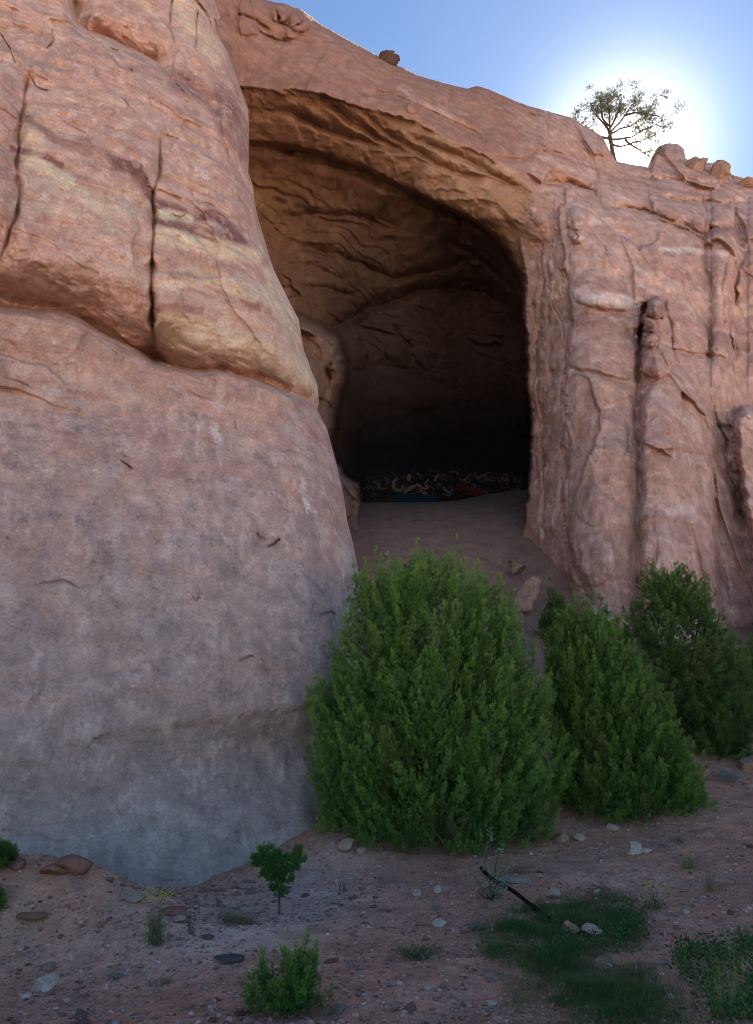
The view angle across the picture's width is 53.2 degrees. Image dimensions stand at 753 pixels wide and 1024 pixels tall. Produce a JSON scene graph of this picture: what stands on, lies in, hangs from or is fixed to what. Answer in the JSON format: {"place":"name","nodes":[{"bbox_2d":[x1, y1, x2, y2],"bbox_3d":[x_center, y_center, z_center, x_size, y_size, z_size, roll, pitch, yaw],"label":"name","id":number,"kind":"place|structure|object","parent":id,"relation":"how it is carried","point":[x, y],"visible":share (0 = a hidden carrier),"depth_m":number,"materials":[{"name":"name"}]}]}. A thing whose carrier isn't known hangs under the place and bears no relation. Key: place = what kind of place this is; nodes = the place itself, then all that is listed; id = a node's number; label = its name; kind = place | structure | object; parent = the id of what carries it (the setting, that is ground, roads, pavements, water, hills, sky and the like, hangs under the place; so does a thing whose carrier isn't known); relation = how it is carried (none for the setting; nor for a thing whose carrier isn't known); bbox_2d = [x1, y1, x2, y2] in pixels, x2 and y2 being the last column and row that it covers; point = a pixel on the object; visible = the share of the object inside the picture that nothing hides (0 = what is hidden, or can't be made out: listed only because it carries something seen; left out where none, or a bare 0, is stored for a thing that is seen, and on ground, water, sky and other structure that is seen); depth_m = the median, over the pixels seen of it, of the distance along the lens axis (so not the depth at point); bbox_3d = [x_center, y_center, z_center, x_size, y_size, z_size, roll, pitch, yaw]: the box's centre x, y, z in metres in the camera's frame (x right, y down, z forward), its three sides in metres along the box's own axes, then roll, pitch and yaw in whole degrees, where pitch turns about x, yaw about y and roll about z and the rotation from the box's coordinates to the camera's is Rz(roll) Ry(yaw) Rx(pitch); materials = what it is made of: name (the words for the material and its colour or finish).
{"place":"outdoors","nodes":[
{"label":"outdoors","id":0,"kind":"place"},
{"bbox_2d":[0,490,752,1023],"bbox_3d":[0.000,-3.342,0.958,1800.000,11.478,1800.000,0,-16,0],"label":"ground","id":1,"kind":"structure","parent":0,"point":[488,528],"depth_m":6.85,"materials":[{"name":"soil"}]},
{"bbox_2d":[0,883,8,910],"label":"juniper shrub","id":2,"kind":"object","parent":1,"relation":"on","point":[3,900],"visible":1,"depth_m":6.16,"materials":[{"name":"green plant"}]},
{"bbox_2d":[0,837,19,868],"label":"juniper shrub","id":3,"kind":"object","parent":1,"relation":"on","point":[8,851],"visible":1,"depth_m":6.63,"materials":[{"name":"green plant"}]},
{"bbox_2d":[6,858,25,870],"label":"stone","id":4,"kind":"object","parent":1,"relation":"on","point":[17,864],"visible":0.98,"depth_m":6.60,"materials":[{"name":"stone"}]},
{"bbox_2d":[20,992,31,999],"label":"stone","id":5,"kind":"object","parent":1,"relation":"on","point":[26,995],"visible":0.99,"depth_m":4.94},
{"bbox_2d":[16,912,47,919],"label":"stone","id":6,"kind":"object","parent":1,"relation":"on","point":[28,915],"visible":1,"depth_m":6.07,"materials":[{"name":"stone"}]},
{"bbox_2d":[31,973,59,991],"bbox_3d":[-2.240,3.191,5.093,0.176,0.140,0.143,0,-16,0],"label":"stone","id":7,"kind":"object","parent":1,"relation":"on","point":[46,983],"visible":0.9,"depth_m":5.05,"materials":[{"name":"stone"}]},
{"bbox_2d":[41,961,55,971],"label":"stone","id":8,"kind":"object","parent":1,"relation":"on","point":[49,966],"visible":1,"depth_m":5.43,"materials":[{"name":"stone"}]},
{"bbox_2d":[39,863,67,874],"bbox_3d":[-2.807,3.133,6.591,0.249,0.119,0.215,0,-16,0],"label":"stone","id":9,"kind":"object","parent":1,"relation":"on","point":[53,868],"visible":0.88,"depth_m":6.53,"materials":[{"name":"stone"}]},
{"bbox_2d":[62,997,71,1003],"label":"stone","id":10,"kind":"object","parent":1,"relation":"on","point":[66,1000],"visible":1,"depth_m":4.86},
{"bbox_2d":[55,854,93,875],"bbox_3d":[-2.670,3.115,6.631,0.330,0.183,0.223,0,-16,0],"label":"stone","id":11,"kind":"object","parent":1,"relation":"on","point":[75,865],"visible":0.9,"depth_m":6.57,"materials":[{"name":"stone"}]},
{"bbox_2d":[71,1019,90,1023],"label":"loose stone","id":12,"kind":"object","parent":1,"relation":"on","point":[84,1021],"visible":1,"depth_m":4.34,"materials":[{"name":"stone"}]},
{"bbox_2d":[74,1008,88,1018],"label":"loose stone","id":13,"kind":"object","parent":1,"relation":"on","point":[82,1012],"visible":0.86,"depth_m":4.50,"materials":[{"name":"stone"}]},
{"bbox_2d":[77,919,85,924],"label":"stone","id":14,"kind":"object","parent":1,"relation":"on","point":[80,921],"visible":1,"depth_m":6.03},
{"bbox_2d":[95,921,104,927],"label":"loose stone","id":15,"kind":"object","parent":1,"relation":"on","point":[100,924],"visible":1,"depth_m":5.99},
{"bbox_2d":[105,876,114,880],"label":"loose stone","id":16,"kind":"object","parent":1,"relation":"on","point":[109,878],"visible":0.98,"depth_m":6.64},
{"bbox_2d":[108,971,120,979],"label":"loose stone","id":17,"kind":"object","parent":1,"relation":"on","point":[115,975],"visible":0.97,"depth_m":5.21,"materials":[{"name":"stone"}]},
{"bbox_2d":[117,876,127,881],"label":"loose stone","id":18,"kind":"object","parent":1,"relation":"on","point":[123,879],"visible":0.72,"depth_m":6.78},
{"bbox_2d":[125,892,146,902],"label":"stone","id":19,"kind":"object","parent":1,"relation":"on","point":[132,898],"visible":0.91,"depth_m":6.38,"materials":[{"name":"stone"}]},
{"bbox_2d":[130,884,188,946],"bbox_3d":[-1.677,3.103,5.798,0.387,0.435,0.346,0,-16,0],"label":"rabbitbrush","id":20,"kind":"object","parent":1,"relation":"on","point":[153,940],"visible":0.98,"depth_m":5.77,"materials":[{"name":"green plant"}]},
{"bbox_2d":[151,972,181,987],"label":"grass tuft","id":21,"kind":"object","parent":1,"relation":"on","point":[165,981],"visible":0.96,"depth_m":5.11,"materials":[{"name":"plant"}]},
{"bbox_2d":[160,906,188,915],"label":"stone","id":22,"kind":"object","parent":1,"relation":"on","point":[175,910],"visible":0.79,"depth_m":6.32,"materials":[{"name":"stone"}]},
{"bbox_2d":[171,914,187,922],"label":"stone","id":23,"kind":"object","parent":1,"relation":"on","point":[179,918],"visible":0.98,"depth_m":6.15,"materials":[{"name":"stone"}]},
{"bbox_2d":[0,0,363,889],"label":"cliff buttress","id":24,"kind":"structure","parent":1,"relation":"on","point":[176,560],"depth_m":11.45,"materials":[{"name":"stone"}]},
{"bbox_2d":[185,898,195,934],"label":"weed","id":25,"kind":"object","parent":1,"relation":"on","point":[189,929],"visible":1,"depth_m":5.96,"materials":[{"name":"green plant"}]},
{"bbox_2d":[199,888,211,892],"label":"loose stone","id":26,"kind":"object","parent":1,"relation":"on","point":[205,890],"visible":0.96,"depth_m":8.26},
{"bbox_2d":[203,934,213,939],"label":"loose stone","id":27,"kind":"object","parent":1,"relation":"on","point":[207,936],"visible":1,"depth_m":5.89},
{"bbox_2d":[208,1017,216,1022],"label":"loose stone","id":28,"kind":"object","parent":1,"relation":"on","point":[212,1019],"visible":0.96,"depth_m":4.38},
{"bbox_2d":[213,887,226,890],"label":"loose stone","id":29,"kind":"object","parent":1,"relation":"on","point":[220,889],"visible":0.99,"depth_m":8.27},
{"bbox_2d":[216,903,225,907],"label":"loose stone","id":30,"kind":"object","parent":1,"relation":"on","point":[220,904],"visible":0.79,"depth_m":7.04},
{"bbox_2d":[214,953,244,962],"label":"stone","id":31,"kind":"object","parent":1,"relation":"on","point":[228,958],"visible":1,"depth_m":5.50,"materials":[{"name":"stone"}]},
{"bbox_2d":[234,1010,250,1015],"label":"loose stone","id":32,"kind":"object","parent":1,"relation":"on","point":[241,1013],"visible":0.95,"depth_m":4.54,"materials":[{"name":"stone"}]},
{"bbox_2d":[198,899,289,927],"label":"grass tuft","id":33,"kind":"object","parent":1,"relation":"on","point":[237,919],"visible":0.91,"depth_m":6.46,"materials":[{"name":"plant"}]},
{"bbox_2d":[242,879,252,882],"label":"loose stone","id":34,"kind":"object","parent":1,"relation":"on","point":[247,881],"visible":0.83,"depth_m":8.54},
{"bbox_2d":[245,890,258,894],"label":"loose stone","id":35,"kind":"object","parent":1,"relation":"on","point":[249,892],"visible":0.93,"depth_m":8.03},
{"bbox_2d":[249,840,307,913],"bbox_3d":[-0.940,3.513,7.154,0.578,0.757,0.344,0,-16,0],"label":"juniper sapling","id":36,"kind":"object","parent":1,"relation":"on","point":[273,871],"visible":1,"depth_m":7.16,"materials":[{"name":"green plant"}]},
{"bbox_2d":[241,924,335,1016],"bbox_3d":[-0.545,2.962,4.653,0.604,0.711,0.516,0,-16,0],"label":"juniper shrub","id":37,"kind":"object","parent":1,"relation":"on","point":[297,995],"visible":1,"depth_m":4.59,"materials":[{"name":"green plant"}]},
{"bbox_2d":[249,903,331,959],"bbox_3d":[-0.656,3.080,5.589,0.678,0.436,0.352,1,-16,-5],"label":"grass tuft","id":38,"kind":"object","parent":1,"relation":"on","point":[288,933],"visible":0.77,"depth_m":5.55,"materials":[{"name":"plant"}]},
{"bbox_2d":[301,893,309,897],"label":"loose stone","id":39,"kind":"object","parent":1,"relation":"on","point":[303,895],"visible":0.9,"depth_m":7.85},
{"bbox_2d":[307,925,318,930],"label":"loose stone","id":40,"kind":"object","parent":1,"relation":"on","point":[314,927],"visible":0.74,"depth_m":6.26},
{"bbox_2d":[299,926,329,960],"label":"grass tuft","id":41,"kind":"object","parent":1,"relation":"on","point":[315,948],"visible":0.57,"depth_m":5.49,"materials":[{"name":"plant"}]},
{"bbox_2d":[323,957,338,963],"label":"loose stone","id":42,"kind":"object","parent":1,"relation":"on","point":[332,960],"visible":0.97,"depth_m":5.38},
{"bbox_2d":[319,997,353,1017],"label":"grass tuft","id":43,"kind":"object","parent":1,"relation":"on","point":[331,1013],"visible":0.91,"depth_m":4.51,"materials":[{"name":"plant"}]},
{"bbox_2d":[331,1002,345,1014],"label":"loose stone","id":44,"kind":"object","parent":1,"relation":"on","point":[338,1009],"visible":0.97,"depth_m":4.53,"materials":[{"name":"stone"}]},
{"bbox_2d":[335,838,354,851],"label":"stone","id":45,"kind":"object","parent":1,"relation":"on","point":[345,845],"visible":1,"depth_m":8.88,"materials":[{"name":"stone"}]},
{"bbox_2d":[338,875,353,891],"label":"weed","id":46,"kind":"object","parent":1,"relation":"on","point":[344,886],"visible":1,"depth_m":7.90,"materials":[{"name":"green plant"}]},
{"bbox_2d":[356,847,366,854],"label":"stone","id":47,"kind":"object","parent":1,"relation":"on","point":[361,850],"visible":1,"depth_m":8.85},
{"bbox_2d":[386,956,393,961],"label":"loose stone","id":48,"kind":"object","parent":1,"relation":"on","point":[389,958],"visible":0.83,"depth_m":5.45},
{"bbox_2d":[402,1002,416,1012],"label":"loose stone","id":49,"kind":"object","parent":1,"relation":"on","point":[410,1007],"visible":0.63,"depth_m":4.46,"materials":[{"name":"stone"}]},
{"bbox_2d":[364,933,463,962],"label":"flowering weed","id":50,"kind":"object","parent":1,"relation":"on","point":[421,953],"visible":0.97,"depth_m":5.54,"materials":[{"name":"green plant"}]},
{"bbox_2d":[412,888,420,896],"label":"stone","id":51,"kind":"object","parent":1,"relation":"on","point":[416,892],"visible":0.98,"depth_m":7.42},
{"bbox_2d":[428,899,441,909],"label":"grass tuft","id":52,"kind":"object","parent":1,"relation":"on","point":[437,908],"visible":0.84,"depth_m":6.94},
{"bbox_2d":[433,885,440,892],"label":"stone","id":53,"kind":"object","parent":1,"relation":"on","point":[437,889],"visible":1,"depth_m":7.50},
{"bbox_2d":[431,919,445,926],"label":"stone","id":54,"kind":"object","parent":1,"relation":"on","point":[438,923],"visible":0.98,"depth_m":6.26,"materials":[{"name":"stone"}]},
{"bbox_2d":[299,533,579,856],"bbox_3d":[0.736,2.259,10.018,3.551,4.113,2.514,-7,-17,24],"label":"juniper bush","id":55,"kind":"object","parent":1,"relation":"on","point":[383,782],"visible":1,"depth_m":9.41,"materials":[{"name":"green plant"}]},
{"bbox_2d":[459,930,468,933],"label":"loose stone","id":56,"kind":"object","parent":1,"relation":"on","point":[463,931],"visible":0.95,"depth_m":6.09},
{"bbox_2d":[460,918,494,931],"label":"weed","id":57,"kind":"object","parent":1,"relation":"on","point":[477,927],"visible":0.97,"depth_m":6.14,"materials":[{"name":"green plant"}]},
{"bbox_2d":[466,827,512,900],"bbox_3d":[1.056,3.321,7.073,0.435,0.665,0.262,0,-16,0],"label":"sage plant","id":58,"kind":"object","parent":1,"relation":"on","point":[490,893],"visible":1,"depth_m":7.04,"materials":[{"name":"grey plant"}]},
{"bbox_2d":[477,886,501,898],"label":"stone","id":59,"kind":"object","parent":1,"relation":"on","point":[483,894],"visible":0.59,"depth_m":7.20,"materials":[{"name":"stone"}]},
{"bbox_2d":[484,973,498,980],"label":"loose stone","id":60,"kind":"object","parent":1,"relation":"on","point":[492,976],"visible":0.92,"depth_m":5.03,"materials":[{"name":"stone"}]},
{"bbox_2d":[486,1000,496,1005],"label":"stone","id":61,"kind":"object","parent":1,"relation":"on","point":[491,1002],"visible":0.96,"depth_m":4.61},
{"bbox_2d":[492,875,530,883],"bbox_3d":[1.392,3.809,7.810,0.384,0.056,0.381,0,-16,0],"label":"stone","id":62,"kind":"object","parent":1,"relation":"on","point":[520,879],"visible":0.83,"depth_m":7.73,"materials":[{"name":"stone"}]},
{"bbox_2d":[501,858,530,873],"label":"flowering weed","id":63,"kind":"object","parent":1,"relation":"on","point":[517,869],"visible":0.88,"depth_m":8.20,"materials":[{"name":"green plant"}]},
{"bbox_2d":[479,866,554,923],"bbox_3d":[1.292,3.661,7.223,0.096,0.135,2.197,3,-16,-9],"label":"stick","id":64,"kind":"object","parent":1,"relation":"on","point":[523,898],"visible":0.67,"depth_m":6.97,"materials":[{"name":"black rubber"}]},
{"bbox_2d":[514,575,540,611],"bbox_3d":[3.439,1.838,17.001,0.588,0.871,0.424,11,-19,-33],"label":"boulder","id":65,"kind":"object","parent":1,"relation":"on","point":[526,596],"visible":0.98,"depth_m":16.92,"materials":[{"name":"stone"}]},
{"bbox_2d":[528,887,551,905],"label":"flowering weed","id":66,"kind":"object","parent":1,"relation":"on","point":[542,902],"visible":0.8,"depth_m":6.97,"materials":[{"name":"green plant"}]},
{"bbox_2d":[534,576,571,642],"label":"juniper bush","id":67,"kind":"object","parent":1,"relation":"on","point":[551,612],"visible":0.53,"depth_m":15.56,"materials":[{"name":"green plant"}]},
{"bbox_2d":[545,887,560,897],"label":"stone","id":68,"kind":"object","parent":1,"relation":"on","point":[553,892],"visible":0.91,"depth_m":7.20,"materials":[{"name":"stone"}]},
{"bbox_2d":[552,833,568,843],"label":"stone","id":69,"kind":"object","parent":1,"relation":"on","point":[560,838],"visible":0.96,"depth_m":9.35,"materials":[{"name":"stone"}]},
{"bbox_2d":[562,920,579,934],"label":"stone","id":70,"kind":"object","parent":1,"relation":"on","point":[567,923],"visible":0.84,"depth_m":5.94,"materials":[{"name":"stone"}]},
{"bbox_2d":[573,832,585,841],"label":"stone","id":71,"kind":"object","parent":1,"relation":"on","point":[580,837],"visible":0.97,"depth_m":9.37,"materials":[{"name":"stone"}]},
{"bbox_2d":[465,886,697,1023],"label":"grass patch","id":72,"kind":"object","parent":1,"relation":"on","point":[511,924],"visible":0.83,"depth_m":5.29,"materials":[{"name":"plant"}]},
{"bbox_2d":[455,877,710,1023],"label":"grass fringe","id":73,"kind":"object","parent":1,"relation":"on","point":[558,989],"depth_m":5.17,"materials":[{"name":"plant"}]},
{"bbox_2d":[581,923,602,935],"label":"stone","id":74,"kind":"object","parent":1,"relation":"on","point":[590,926],"visible":0.77,"depth_m":5.89,"materials":[{"name":"stone"}]},
{"bbox_2d":[550,892,648,952],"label":"creeping weeds","id":75,"kind":"object","parent":1,"relation":"on","point":[631,905],"visible":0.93,"depth_m":5.91,"materials":[{"name":"green plant"}]},
{"bbox_2d":[606,823,619,829],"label":"stone","id":76,"kind":"object","parent":1,"relation":"on","point":[612,826],"visible":1,"depth_m":9.68,"materials":[{"name":"stone"}]},
{"bbox_2d":[596,594,636,671],"bbox_3d":[4.517,2.505,14.394,1.003,1.978,0.979,0,-16,0],"label":"juniper bush","id":77,"kind":"object","parent":1,"relation":"on","point":[615,624],"visible":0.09,"depth_m":14.49,"materials":[{"name":"green plant"}]},
{"bbox_2d":[539,582,719,826],"bbox_3d":[3.477,2.679,10.865,2.386,3.331,1.882,0,-16,0],"label":"juniper bush","id":78,"kind":"object","parent":1,"relation":"on","point":[604,775],"visible":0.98,"depth_m":10.31,"materials":[{"name":"green plant"}]},
{"bbox_2d":[627,841,641,854],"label":"stone","id":79,"kind":"object","parent":1,"relation":"on","point":[634,847],"visible":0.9,"depth_m":8.67,"materials":[{"name":"stone"}]},
{"bbox_2d":[640,848,651,853],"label":"stone","id":80,"kind":"object","parent":1,"relation":"on","point":[646,850],"visible":1,"depth_m":8.63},
{"bbox_2d":[643,917,652,922],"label":"loose stone","id":81,"kind":"object","parent":1,"relation":"on","point":[648,919],"visible":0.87,"depth_m":6.22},
{"bbox_2d":[633,879,674,909],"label":"rabbitbrush","id":82,"kind":"object","parent":1,"relation":"on","point":[653,899],"visible":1,"depth_m":6.62,"materials":[{"name":"green plant"}]},
{"bbox_2d":[656,960,667,964],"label":"loose stone","id":83,"kind":"object","parent":1,"relation":"on","point":[661,962],"visible":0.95,"depth_m":5.23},
{"bbox_2d":[658,835,697,843],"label":"weed","id":84,"kind":"object","parent":1,"relation":"on","point":[678,839],"visible":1,"depth_m":8.97,"materials":[{"name":"green plant"}]},
{"bbox_2d":[675,1004,686,1008],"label":"loose stone","id":85,"kind":"object","parent":1,"relation":"on","point":[682,1006],"visible":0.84,"depth_m":4.46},
{"bbox_2d":[681,909,689,913],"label":"stone","id":86,"kind":"object","parent":1,"relation":"on","point":[685,911],"visible":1,"depth_m":6.42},
{"bbox_2d":[619,558,752,761],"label":"juniper bush","id":87,"kind":"object","parent":1,"relation":"on","point":[702,682],"visible":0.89,"depth_m":12.73,"materials":[{"name":"green plant"}]},
{"bbox_2d":[676,852,701,869],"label":"grass tuft","id":88,"kind":"object","parent":1,"relation":"on","point":[685,863],"visible":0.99,"depth_m":8.07,"materials":[{"name":"plant"}]},
{"bbox_2d":[695,762,711,778],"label":"stone","id":89,"kind":"object","parent":1,"relation":"on","point":[707,772],"visible":0.43,"depth_m":11.30,"materials":[{"name":"stone"}]},
{"bbox_2d":[665,925,752,1023],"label":"weed cover","id":90,"kind":"object","parent":1,"relation":"on","point":[681,955],"visible":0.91,"depth_m":4.95,"materials":[{"name":"green plant"}]},
{"bbox_2d":[695,867,722,893],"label":"grass tuft","id":91,"kind":"object","parent":1,"relation":"on","point":[709,888],"visible":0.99,"depth_m":7.21,"materials":[{"name":"plant"}]},
{"bbox_2d":[704,947,749,1019],"bbox_3d":[2.060,2.755,4.401,0.402,0.350,0.249,10,-19,-31],"label":"weed","id":92,"kind":"object","parent":1,"relation":"on","point":[733,987],"visible":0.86,"depth_m":4.40,"materials":[{"name":"green plant"}]},
{"bbox_2d":[701,760,752,782],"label":"sagebrush","id":93,"kind":"object","parent":1,"relation":"on","point":[725,775],"visible":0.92,"depth_m":11.35,"materials":[{"name":"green plant"}]},
{"bbox_2d":[727,909,733,914],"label":"loose stone","id":94,"kind":"object","parent":1,"relation":"on","point":[730,912],"visible":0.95,"depth_m":6.38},
{"bbox_2d":[722,910,752,950],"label":"weed","id":95,"kind":"object","parent":1,"relation":"on","point":[741,932],"visible":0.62,"depth_m":5.70,"materials":[{"name":"green plant"}]},
{"bbox_2d":[739,757,752,772],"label":"stone","id":96,"kind":"object","parent":1,"relation":"on","point":[746,763],"visible":0.83,"depth_m":11.92,"materials":[{"name":"stone"}]},
{"bbox_2d":[741,623,752,708],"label":"juniper bush","id":97,"kind":"object","parent":1,"relation":"on","point":[749,647],"visible":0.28,"depth_m":14.32,"materials":[{"name":"green plant"}]},
{"bbox_2d":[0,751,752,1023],"bbox_3d":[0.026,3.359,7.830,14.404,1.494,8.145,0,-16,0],"label":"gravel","id":98,"kind":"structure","parent":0,"point":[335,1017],"depth_m":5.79,"materials":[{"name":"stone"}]},
{"bbox_2d":[214,0,752,656],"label":"cliff","id":99,"kind":"structure","parent":0,"point":[494,292],"depth_m":24.50,"materials":[{"name":"stone"}]},
{"bbox_2d":[378,50,399,66],"bbox_3d":[0.427,-16.227,27.125,0.862,0.685,0.791,0,-16,0],"label":"boulder","id":100,"kind":"object","parent":99,"relation":"on","point":[390,57],"visible":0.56,"depth_m":26.84,"materials":[{"name":"stone"}]},
{"bbox_2d":[508,559,525,575],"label":"boulder","id":101,"kind":"object","parent":99,"relation":"on","point":[517,566],"visible":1,"depth_m":18.05,"materials":[{"name":"stone"}]},
{"bbox_2d":[571,78,685,163],"bbox_3d":[9.887,-15.482,30.757,4.693,4.427,3.210,5,-17,-17],"label":"pinyon tree","id":102,"kind":"object","parent":99,"relation":"on","point":[601,108],"visible":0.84,"depth_m":30.39,"materials":[{"name":"green plant"}]},
{"bbox_2d":[684,156,707,172],"bbox_3d":[12.384,-13.230,29.477,1.186,1.440,1.122,0,-16,0],"label":"boulder","id":103,"kind":"object","parent":99,"relation":"on","point":[696,164],"visible":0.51,"depth_m":29.09,"materials":[{"name":"stone"}]},
{"bbox_2d":[709,160,730,182],"bbox_3d":[13.270,-13.058,29.073,0.722,1.232,0.892,8,-18,-27],"label":"boulder","id":104,"kind":"object","parent":99,"relation":"on","point":[720,169],"visible":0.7,"depth_m":28.83,"materials":[{"name":"stone"}]},
{"bbox_2d":[738,176,752,187],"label":"boulder","id":105,"kind":"object","parent":99,"relation":"on","point":[747,181],"visible":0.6,"depth_m":28.89,"materials":[{"name":"stone"}]},
{"bbox_2d":[268,0,752,177],"label":"sky","id":106,"kind":"structure","parent":0,"point":[541,54],"materials":[{"name":"blue"}]}
]}

